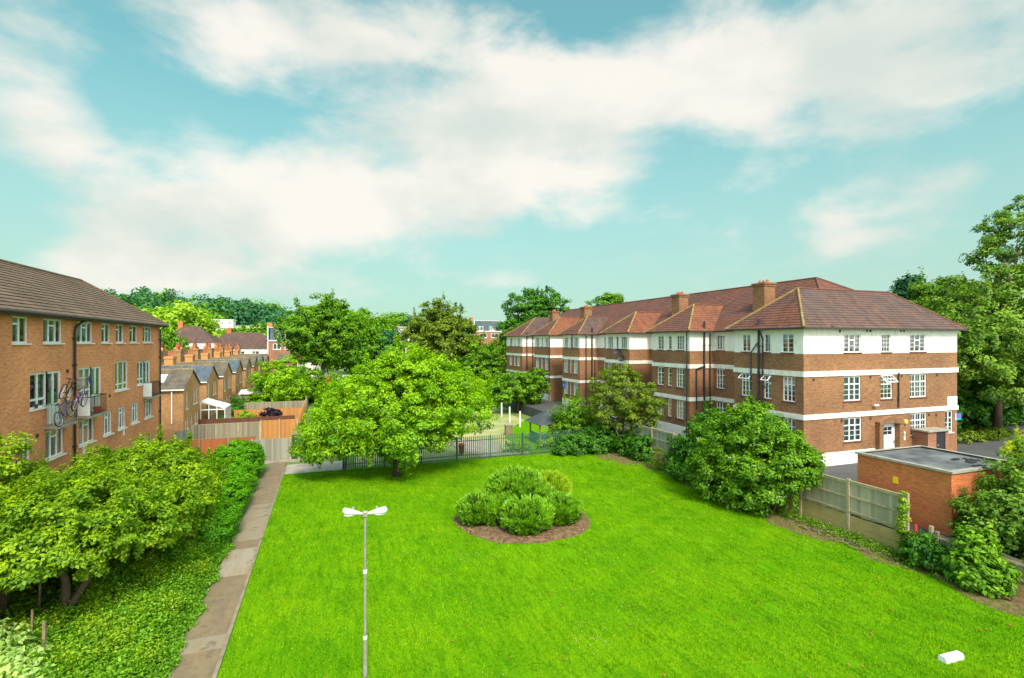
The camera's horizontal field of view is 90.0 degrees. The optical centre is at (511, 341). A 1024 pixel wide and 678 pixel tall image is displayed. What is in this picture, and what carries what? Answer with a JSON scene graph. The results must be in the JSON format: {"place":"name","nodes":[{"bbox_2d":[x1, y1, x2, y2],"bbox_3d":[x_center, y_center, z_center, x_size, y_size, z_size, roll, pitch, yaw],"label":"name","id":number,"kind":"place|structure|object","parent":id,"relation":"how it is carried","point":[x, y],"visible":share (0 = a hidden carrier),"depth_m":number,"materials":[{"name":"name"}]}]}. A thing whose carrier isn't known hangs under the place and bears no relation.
{"place":"outdoors","nodes":[
{"label":"outdoors","id":0,"kind":"place"},
{"bbox_2d":[167,462,285,677],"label":"path","id":1,"kind":"structure","parent":0,"point":[204,640],"depth_m":18.68,"materials":[{"name":"beige concrete"}]},
{"bbox_2d":[284,461,344,473],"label":"concrete path","id":2,"kind":"structure","parent":0,"point":[305,468],"depth_m":37.32,"materials":[{"name":"grey concrete"}]},
{"bbox_2d":[354,406,529,466],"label":"playground ground","id":3,"kind":"structure","parent":0,"point":[499,425],"depth_m":49.69,"materials":[{"name":"beige sand"}]},
{"bbox_2d":[506,420,552,452],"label":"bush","id":4,"kind":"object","parent":3,"relation":"on","point":[523,428],"depth_m":52.35,"materials":[{"name":"green plant"}]},
{"bbox_2d":[525,410,565,442],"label":"play shelter","id":5,"kind":"object","parent":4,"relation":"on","point":[543,418],"visible":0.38,"depth_m":46.27,"materials":[{"name":"grey wood"}]},
{"bbox_2d":[547,388,612,439],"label":"shrub bank","id":6,"kind":"object","parent":3,"relation":"on","point":[579,422],"visible":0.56,"depth_m":44.63,"materials":[{"name":"green plant"}]},
{"bbox_2d":[0,351,966,677],"bbox_3d":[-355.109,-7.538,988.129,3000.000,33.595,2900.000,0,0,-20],"label":"ground","id":7,"kind":"structure","parent":0,"point":[284,447],"depth_m":37.75,"materials":[{"name":"green plant"}]},
{"bbox_2d":[0,431,58,619],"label":"maple tree","id":8,"kind":"object","parent":7,"relation":"on","point":[9,472],"visible":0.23,"depth_m":17.16,"materials":[{"name":"green plant"}]},
{"bbox_2d":[0,617,60,677],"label":"buddleia","id":9,"kind":"object","parent":7,"relation":"on","point":[7,650],"visible":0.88,"depth_m":13.61,"materials":[{"name":"green plant"}]},
{"bbox_2d":[0,259,169,482],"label":"apartment building","id":10,"kind":"structure","parent":7,"relation":"on","point":[57,330],"depth_m":26.10,"materials":[{"name":"orange brick"}]},
{"bbox_2d":[12,316,31,344],"bbox_3d":[-20.130,-0.439,20.854,0.382,1.161,1.274,0,0,-20],"label":"window","id":11,"kind":"structure","parent":10,"relation":"in","point":[15,319],"depth_m":20.85,"materials":[{"name":"white plastic"}]},
{"bbox_2d":[29,372,49,411],"bbox_3d":[-20.614,2.156,22.174,0.340,1.611,1.532,0,0,-20],"label":"window","id":12,"kind":"structure","parent":10,"relation":"in","point":[37,399],"depth_m":22.47,"materials":[{"name":"white plastic"}]},
{"bbox_2d":[41,370,59,425],"bbox_3d":[-21.138,2.565,23.428,0.227,2.430,1.303,0,0,-20],"label":"balcony door","id":13,"kind":"structure","parent":10,"relation":"in","point":[50,374],"depth_m":23.44,"materials":[{"name":"white plastic"}]},
{"bbox_2d":[42,318,65,344],"bbox_3d":[-21.018,-0.439,23.326,0.382,1.161,1.852,0,0,-20],"label":"window","id":14,"kind":"structure","parent":10,"relation":"in","point":[49,325],"depth_m":23.54,"materials":[{"name":"white plastic"}]},
{"bbox_2d":[46,428,66,460],"bbox_3d":[-21.079,4.681,23.495,0.382,1.361,1.804,0,0,-20],"label":"window","id":15,"kind":"structure","parent":10,"relation":"in","point":[51,435],"depth_m":23.73,"materials":[{"name":"white plastic"}]},
{"bbox_2d":[77,321,95,343],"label":"window","id":16,"kind":"structure","parent":10,"relation":"in","point":[82,329],"depth_m":26.71,"materials":[{"name":"white plastic"}]},
{"bbox_2d":[79,418,96,447],"bbox_3d":[-22.199,4.681,26.612,0.382,1.361,1.904,0,0,-20],"label":"window","id":17,"kind":"structure","parent":10,"relation":"in","point":[83,424],"depth_m":26.84,"materials":[{"name":"white plastic"}]},
{"bbox_2d":[86,366,99,411],"bbox_3d":[-22.668,2.565,27.687,0.227,2.430,1.303,0,0,-20],"label":"balcony door","id":18,"kind":"structure","parent":10,"relation":"in","point":[93,369],"depth_m":27.70,"materials":[{"name":"white plastic"}]},
{"bbox_2d":[115,361,129,392],"bbox_3d":[-23.808,2.106,31.105,0.370,1.811,2.172,0,0,-20],"label":"window","id":19,"kind":"structure","parent":10,"relation":"in","point":[120,363],"depth_m":31.45,"materials":[{"name":"white plastic"}]},
{"bbox_2d":[0,460,207,609],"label":"elder tree","id":20,"kind":"object","parent":7,"relation":"on","point":[44,538],"visible":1,"depth_m":15.93,"materials":[{"name":"green plant"}]},
{"bbox_2d":[33,441,180,570],"bbox_3d":[-17.105,6.643,21.754,5.108,5.422,8.652,0,0,6],"label":"elder tree","id":21,"kind":"object","parent":7,"relation":"on","point":[91,457],"visible":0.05,"depth_m":20.93,"materials":[{"name":"green plant"}]},
{"bbox_2d":[0,535,219,677],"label":"tall weeds","id":22,"kind":"object","parent":7,"relation":"on","point":[153,575],"visible":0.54,"depth_m":15.98,"materials":[{"name":"green plant"}]},
{"bbox_2d":[1,527,242,677],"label":"nettles","id":23,"kind":"object","parent":7,"relation":"on","point":[153,627],"visible":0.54,"depth_m":16.02,"materials":[{"name":"green plant"}]},
{"bbox_2d":[0,459,264,675],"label":"undergrowth","id":24,"kind":"object","parent":7,"relation":"on","point":[25,601],"visible":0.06,"depth_m":17.56,"materials":[{"name":"green plant"}]},
{"bbox_2d":[98,424,231,554],"bbox_3d":[-15.169,6.599,22.166,7.775,5.529,5.560,0,0,44],"label":"elder tree","id":25,"kind":"object","parent":7,"relation":"on","point":[151,455],"visible":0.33,"depth_m":21.70,"materials":[{"name":"green plant"}]},
{"bbox_2d":[160,324,189,350],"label":"tree","id":26,"kind":"object","parent":7,"relation":"on","point":[169,340],"visible":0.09,"depth_m":89.22,"materials":[{"name":"green plant"}]},
{"bbox_2d":[161,368,200,442],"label":"terraced house","id":27,"kind":"structure","parent":7,"relation":"on","point":[180,399],"depth_m":47.39,"materials":[{"name":"brick"}]},
{"bbox_2d":[143,299,226,337],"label":"willow tree","id":28,"kind":"object","parent":7,"relation":"on","point":[202,318],"visible":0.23,"depth_m":145.74,"materials":[{"name":"green plant"}]},
{"bbox_2d":[161,351,218,418],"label":"terraced house","id":29,"kind":"structure","parent":7,"relation":"on","point":[207,376],"depth_m":57.44,"materials":[{"name":"brick"}]},
{"bbox_2d":[162,344,232,413],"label":"terraced house","id":30,"kind":"structure","parent":7,"relation":"on","point":[222,368],"depth_m":66.12,"materials":[{"name":"brick"}]},
{"bbox_2d":[175,321,221,348],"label":"house","id":31,"kind":"structure","parent":7,"relation":"on","point":[199,336],"depth_m":120.51,"materials":[{"name":"ceramic"}]},
{"bbox_2d":[102,286,296,326],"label":"wooded hill","id":32,"kind":"structure","parent":7,"relation":"on","point":[257,313],"depth_m":296.11,"materials":[{"name":"green plant"}]},
{"bbox_2d":[161,343,242,402],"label":"terraced house","id":33,"kind":"structure","parent":7,"relation":"on","point":[193,355],"depth_m":74.93,"materials":[{"name":"brick"}]},
{"bbox_2d":[169,436,256,455],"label":"garden fence","id":34,"kind":"object","parent":7,"relation":"on","point":[212,444],"visible":0.41,"depth_m":41.26,"materials":[{"name":"orange wood"}]},
{"bbox_2d":[174,342,251,389],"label":"terraced house","id":35,"kind":"structure","parent":7,"relation":"on","point":[208,353],"depth_m":83.77,"materials":[{"name":"brick"}]},
{"bbox_2d":[185,493,242,547],"bbox_3d":[-13.893,8.254,23.868,2.235,2.036,4.698,0,0,-20],"label":"hedge","id":36,"kind":"object","parent":7,"relation":"on","point":[226,518],"visible":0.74,"depth_m":22.97,"materials":[{"name":"green plant"}]},
{"bbox_2d":[200,398,230,418],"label":"conservatory","id":37,"kind":"object","parent":7,"relation":"on","point":[225,406],"visible":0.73,"depth_m":54.56,"materials":[{"name":"white plastic"}]},
{"bbox_2d":[190,342,257,388],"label":"terraced house","id":38,"kind":"structure","parent":7,"relation":"on","point":[219,353],"depth_m":92.42,"materials":[{"name":"brick"}]},
{"bbox_2d":[192,421,259,439],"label":"garden fence","id":39,"kind":"object","parent":7,"relation":"on","point":[219,430],"visible":0.72,"depth_m":46.55,"materials":[{"name":"brown wood"}]},
{"bbox_2d":[203,342,263,374],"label":"terraced house","id":40,"kind":"structure","parent":7,"relation":"on","point":[228,351],"depth_m":101.25,"materials":[{"name":"brick"}]},
{"bbox_2d":[213,470,254,513],"bbox_3d":[-15.619,8.220,27.759,2.736,2.101,5.456,0,0,-20],"label":"hedge","id":41,"kind":"object","parent":7,"relation":"on","point":[239,489],"visible":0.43,"depth_m":27.48,"materials":[{"name":"green plant"}]},
{"bbox_2d":[210,456,257,488],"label":"hedge","id":42,"kind":"object","parent":7,"relation":"on","point":[245,468],"visible":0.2,"depth_m":31.05,"materials":[{"name":"green plant"}]},
{"bbox_2d":[208,438,266,475],"bbox_3d":[-18.582,7.872,34.717,3.687,2.785,4.344,0,0,-20],"label":"hedge","id":43,"kind":"object","parent":7,"relation":"on","point":[253,453],"visible":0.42,"depth_m":34.05,"materials":[{"name":"green plant"}]},
{"bbox_2d":[217,328,266,353],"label":"house","id":44,"kind":"structure","parent":7,"relation":"on","point":[252,342],"depth_m":133.54,"materials":[{"name":"ceramic"}]},
{"bbox_2d":[198,415,294,424],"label":"garden fence","id":45,"kind":"object","parent":7,"relation":"on","point":[229,420],"visible":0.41,"depth_m":53.12,"materials":[{"name":"brown wood"}]},
{"bbox_2d":[212,467,285,677],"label":"path edging","id":46,"kind":"object","parent":7,"relation":"on","point":[222,653],"visible":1,"depth_m":18.46,"materials":[{"name":"concrete"}]},
{"bbox_2d":[231,401,303,412],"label":"garden fence","id":47,"kind":"object","parent":7,"relation":"on","point":[283,405],"visible":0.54,"depth_m":66.71,"materials":[{"name":"brown wood"}]},
{"bbox_2d":[234,407,301,418],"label":"garden fence","id":48,"kind":"object","parent":7,"relation":"on","point":[292,411],"visible":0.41,"depth_m":59.96,"materials":[{"name":"wood"}]},
{"bbox_2d":[251,437,290,460],"bbox_3d":[-18.333,8.305,39.008,2.780,1.890,0.120,0,0,-20],"label":"garden fence","id":49,"kind":"object","parent":7,"relation":"on","point":[271,448],"visible":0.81,"depth_m":39.08,"materials":[{"name":"grey wood"}]},
{"bbox_2d":[260,418,297,438],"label":"garden fence","id":50,"kind":"object","parent":7,"relation":"on","point":[279,428],"visible":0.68,"depth_m":47.96,"materials":[{"name":"brown wood"}]},
{"bbox_2d":[246,355,314,407],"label":"garden tree","id":51,"kind":"object","parent":7,"relation":"on","point":[281,385],"visible":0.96,"depth_m":70.09,"materials":[{"name":"green plant"}]},
{"bbox_2d":[267,323,298,373],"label":"mansard house","id":52,"kind":"structure","parent":7,"relation":"on","point":[274,349],"depth_m":125.84,"materials":[{"name":"brick"}]},
{"bbox_2d":[294,365,327,401],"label":"garden tree","id":53,"kind":"object","parent":7,"relation":"on","point":[320,378],"visible":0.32,"depth_m":76.21,"materials":[{"name":"green plant"}]},
{"bbox_2d":[273,289,372,374],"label":"sycamore tree","id":54,"kind":"object","parent":7,"relation":"on","point":[325,330],"visible":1,"depth_m":91.46,"materials":[{"name":"green plant"}]},
{"bbox_2d":[308,372,364,423],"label":"hedge mass","id":55,"kind":"object","parent":7,"relation":"on","point":[314,411],"visible":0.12,"depth_m":65.17,"materials":[{"name":"green plant"}]},
{"bbox_2d":[316,311,389,375],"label":"tree","id":56,"kind":"object","parent":7,"relation":"on","point":[374,341],"visible":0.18,"depth_m":120.09,"materials":[{"name":"green plant"}]},
{"bbox_2d":[347,307,399,369],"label":"tree","id":57,"kind":"object","parent":7,"relation":"on","point":[379,321],"visible":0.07,"depth_m":143.89,"materials":[{"name":"green plant"}]},
{"bbox_2d":[360,322,407,368],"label":"tree","id":58,"kind":"object","parent":7,"relation":"on","point":[388,334],"visible":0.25,"depth_m":128.51,"materials":[{"name":"green plant"}]},
{"bbox_2d":[380,312,417,325],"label":"tree","id":59,"kind":"object","parent":7,"relation":"on","point":[397,318],"visible":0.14,"depth_m":220.44,"materials":[{"name":"green plant"}]},
{"bbox_2d":[394,291,491,365],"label":"oak tree","id":60,"kind":"object","parent":7,"relation":"on","point":[438,323],"visible":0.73,"depth_m":90.72,"materials":[{"name":"green plant"}]},
{"bbox_2d":[428,369,497,405],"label":"hedge mass","id":61,"kind":"object","parent":7,"relation":"on","point":[482,383],"visible":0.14,"depth_m":76.99,"materials":[{"name":"green plant"}]},
{"bbox_2d":[345,427,611,469],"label":"railings","id":62,"kind":"object","parent":7,"relation":"on","point":[522,450],"visible":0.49,"depth_m":40.64,"materials":[{"name":"metal"}]},
{"bbox_2d":[450,337,506,382],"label":"shrub mass","id":63,"kind":"object","parent":7,"relation":"on","point":[478,362],"visible":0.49,"depth_m":87.95,"materials":[{"name":"green plant"}]},
{"bbox_2d":[468,317,502,346],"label":"mansard house","id":64,"kind":"structure","parent":7,"relation":"on","point":[490,332],"depth_m":177.87,"materials":[{"name":"brick"}]},
{"bbox_2d":[486,367,550,412],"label":"orchard tree","id":65,"kind":"object","parent":7,"relation":"on","point":[527,386],"visible":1,"depth_m":64.93,"materials":[{"name":"green plant"}]},
{"bbox_2d":[552,419,627,456],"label":"shrub bank","id":66,"kind":"object","parent":7,"relation":"on","point":[594,440],"visible":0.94,"depth_m":41.45,"materials":[{"name":"green plant"}]},
{"bbox_2d":[614,430,654,461],"bbox_3d":[9.800,8.153,40.237,2.536,2.229,4.300,0,0,-20],"label":"shrub bank","id":67,"kind":"object","parent":7,"relation":"on","point":[635,447],"visible":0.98,"depth_m":39.63,"materials":[{"name":"green plant"}]},
{"bbox_2d":[662,396,722,484],"bbox_3d":[11.866,6.388,33.706,3.927,5.753,5.057,0,0,-20],"label":"dark bush","id":68,"kind":"object","parent":7,"relation":"on","point":[678,454],"visible":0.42,"depth_m":33.25,"materials":[{"name":"green plant"}]},
{"bbox_2d":[683,390,830,516],"bbox_3d":[13.247,6.054,28.716,5.423,6.449,8.085,0,0,-42],"label":"elder bush","id":69,"kind":"object","parent":7,"relation":"on","point":[737,471],"visible":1,"depth_m":27.17,"materials":[{"name":"green plant"}]},
{"bbox_2d":[632,421,909,550],"bbox_3d":[13.362,7.892,31.771,0.120,2.817,21.100,0,0,-20],"label":"timber fence","id":70,"kind":"object","parent":7,"relation":"on","point":[848,496],"visible":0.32,"depth_m":24.31,"materials":[{"name":"grey wood"}]},
{"bbox_2d":[893,490,911,550],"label":"climbing ivy","id":71,"kind":"object","parent":70,"relation":"attached to","point":[904,507],"visible":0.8,"depth_m":21.92,"materials":[{"name":"green plant"}]},
{"bbox_2d":[898,529,968,583],"bbox_3d":[17.016,8.498,20.465,1.883,1.538,2.755,0,0,-20],"label":"ivy bush","id":72,"kind":"object","parent":7,"relation":"on","point":[926,550],"visible":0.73,"depth_m":20.50,"materials":[{"name":"green plant"}]},
{"bbox_2d":[929,525,1023,597],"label":"fence","id":73,"kind":"object","parent":7,"relation":"on","point":[1012,561],"visible":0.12,"depth_m":18.55,"materials":[{"name":"brown wood"}]},
{"bbox_2d":[448,439,524,456],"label":"playground paving","id":74,"kind":"structure","parent":0,"point":[480,446],"depth_m":44.44,"materials":[{"name":"concrete"}]},
{"bbox_2d":[0,0,1023,326],"label":"sky","id":75,"kind":"structure","parent":0,"point":[389,156],"materials":[{"name":"blue"}]},
{"bbox_2d":[217,453,1023,677],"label":"lawn","id":76,"kind":"structure","parent":0,"point":[267,648],"depth_m":18.04,"materials":[{"name":"green plant"}]},
{"bbox_2d":[342,506,387,677],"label":"lamp post","id":77,"kind":"object","parent":76,"relation":"on","point":[349,512],"visible":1,"depth_m":14.03,"materials":[{"name":"metal"}]},
{"bbox_2d":[287,330,498,480],"bbox_3d":[-7.820,4.287,35.096,14.219,10.149,9.506,0,0,-20],"label":"cherry tree","id":78,"kind":"object","parent":76,"relation":"on","point":[407,386],"visible":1,"depth_m":33.25,"materials":[{"name":"green plant"}]},
{"bbox_2d":[453,510,590,543],"bbox_3d":[0.568,9.160,26.700,7.062,0.060,6.937,0,0,-20],"label":"round bed","id":79,"kind":"object","parent":76,"relation":"on","point":[492,533],"visible":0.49,"depth_m":24.46,"materials":[{"name":"soil"}]},
{"bbox_2d":[455,489,497,527],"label":"shrub","id":80,"kind":"object","parent":79,"relation":"on","point":[465,513],"visible":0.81,"depth_m":25.36,"materials":[{"name":"green plant"}]},
{"bbox_2d":[482,490,520,526],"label":"shrub","id":81,"kind":"object","parent":79,"relation":"on","point":[497,509],"visible":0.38,"depth_m":25.30,"materials":[{"name":"green plant"}]},
{"bbox_2d":[484,463,545,504],"bbox_3d":[0.212,7.907,27.395,3.634,2.688,3.628,0,0,-20],"label":"shrub","id":82,"kind":"object","parent":79,"relation":"on","point":[509,480],"visible":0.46,"depth_m":26.67,"materials":[{"name":"green plant"}]},
{"bbox_2d":[499,493,555,536],"bbox_3d":[0.762,8.344,25.017,2.947,1.780,2.960,0,0,-20],"label":"shrub","id":83,"kind":"object","parent":79,"relation":"on","point":[535,515],"visible":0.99,"depth_m":24.30,"materials":[{"name":"green plant"}]},
{"bbox_2d":[530,469,573,495],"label":"shrub","id":84,"kind":"object","parent":79,"relation":"on","point":[550,476],"visible":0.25,"depth_m":27.85,"materials":[{"name":"green plant"}]},
{"bbox_2d":[543,490,585,525],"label":"shrub","id":85,"kind":"object","parent":79,"relation":"on","point":[568,509],"visible":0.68,"depth_m":25.45,"materials":[{"name":"green plant"}]},
{"bbox_2d":[596,452,1023,617],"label":"earth strip","id":86,"kind":"object","parent":76,"relation":"on","point":[1017,602],"visible":0.45,"depth_m":22.02,"materials":[{"name":"soil"}]},
{"bbox_2d":[584,361,667,450],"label":"hawthorn tree","id":87,"kind":"object","parent":86,"relation":"on","point":[624,409],"visible":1,"depth_m":41.51,"materials":[{"name":"green plant"}]},
{"bbox_2d":[621,454,943,578],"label":"weeds","id":88,"kind":"object","parent":86,"relation":"on","point":[859,538],"visible":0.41,"depth_m":23.94,"materials":[{"name":"green plant"}]},
{"bbox_2d":[941,525,1022,600],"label":"bush","id":89,"kind":"object","parent":86,"relation":"on","point":[978,548],"visible":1,"depth_m":18.71,"materials":[{"name":"green plant"}]},
{"bbox_2d":[938,650,963,663],"bbox_3d":[12.684,9.115,14.796,0.720,0.170,0.240,0,0,-17],"label":"concrete kerb block","id":90,"kind":"object","parent":76,"relation":"on","point":[951,657],"depth_m":14.72,"materials":[{"name":"white paint"}]},
{"bbox_2d":[503,277,968,466],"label":"apartment building","id":91,"kind":"structure","parent":0,"point":[824,365],"depth_m":37.23,"materials":[{"name":"brown brick"}]},
{"bbox_2d":[781,376,795,402],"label":"window","id":92,"kind":"structure","parent":91,"relation":"in","point":[790,381],"depth_m":33.79,"materials":[{"name":"white plastic"}]},
{"bbox_2d":[843,376,861,401],"bbox_3d":[22.619,3.166,34.169,1.681,1.691,0.352,0,0,-20],"label":"window","id":93,"kind":"structure","parent":91,"relation":"in","point":[850,382],"depth_m":34.26,"materials":[{"name":"white plastic"}]},
{"bbox_2d":[843,417,862,442],"bbox_3d":[22.655,5.896,34.182,1.761,1.631,0.352,0,0,-20],"label":"window","id":94,"kind":"structure","parent":91,"relation":"in","point":[850,424],"depth_m":34.27,"materials":[{"name":"white plastic"}]},
{"bbox_2d":[880,375,897,399],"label":"window","id":95,"kind":"structure","parent":91,"relation":"in","point":[884,378],"depth_m":35.32,"materials":[{"name":"white plastic"}]},
{"bbox_2d":[884,423,894,448],"bbox_3d":[25.809,6.760,35.229,1.508,2.180,0.110,0,0,-20],"label":"front door","id":96,"kind":"structure","parent":91,"relation":"in","point":[889,429],"depth_m":35.31,"materials":[{"name":"white paint"}]},
{"bbox_2d":[909,374,927,398],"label":"window","id":97,"kind":"structure","parent":91,"relation":"in","point":[920,381],"depth_m":36.41,"materials":[{"name":"white plastic"}]},
{"bbox_2d":[488,393,1023,584],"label":"yard","id":98,"kind":"structure","parent":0,"point":[990,447],"depth_m":39.09,"materials":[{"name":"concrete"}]},
{"bbox_2d":[492,285,571,352],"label":"chestnut tree","id":99,"kind":"object","parent":98,"relation":"on","point":[530,310],"visible":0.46,"depth_m":106.72,"materials":[{"name":"green plant"}]},
{"bbox_2d":[584,291,626,306],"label":"chestnut tree","id":100,"kind":"object","parent":98,"relation":"on","point":[609,298],"visible":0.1,"depth_m":93.26,"materials":[{"name":"green plant"}]},
{"bbox_2d":[889,270,926,299],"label":"pine tree","id":101,"kind":"object","parent":98,"relation":"on","point":[899,287],"visible":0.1,"depth_m":57.32,"materials":[{"name":"green plant"}]},
{"bbox_2d":[911,427,951,449],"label":"brick store","id":102,"kind":"structure","parent":98,"relation":"on","point":[936,437],"depth_m":35.62,"materials":[{"name":"brick"}]},
{"bbox_2d":[855,445,1018,536],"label":"brick outbuilding","id":103,"kind":"structure","parent":98,"relation":"on","point":[931,480],"depth_m":22.62,"materials":[{"name":"brick"}]},
{"bbox_2d":[907,265,991,353],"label":"maple tree","id":104,"kind":"object","parent":98,"relation":"on","point":[942,291],"visible":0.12,"depth_m":52.65,"materials":[{"name":"green plant"}]},
{"bbox_2d":[914,194,1023,429],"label":"ash tree","id":105,"kind":"object","parent":98,"relation":"on","point":[1000,361],"visible":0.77,"depth_m":43.71,"materials":[{"name":"green plant"}]},
{"bbox_2d":[944,435,1023,559],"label":"laurel bush","id":106,"kind":"object","parent":98,"relation":"on","point":[999,508],"visible":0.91,"depth_m":19.86,"materials":[{"name":"green plant"}]},
{"bbox_2d":[957,426,1013,443],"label":"verge plants","id":107,"kind":"object","parent":98,"relation":"on","point":[970,436],"visible":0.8,"depth_m":41.72,"materials":[{"name":"green plant"}]},
{"bbox_2d":[957,367,1023,434],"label":"shade shrubs","id":108,"kind":"object","parent":98,"relation":"on","point":[975,410],"visible":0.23,"depth_m":46.07,"materials":[{"name":"green plant"}]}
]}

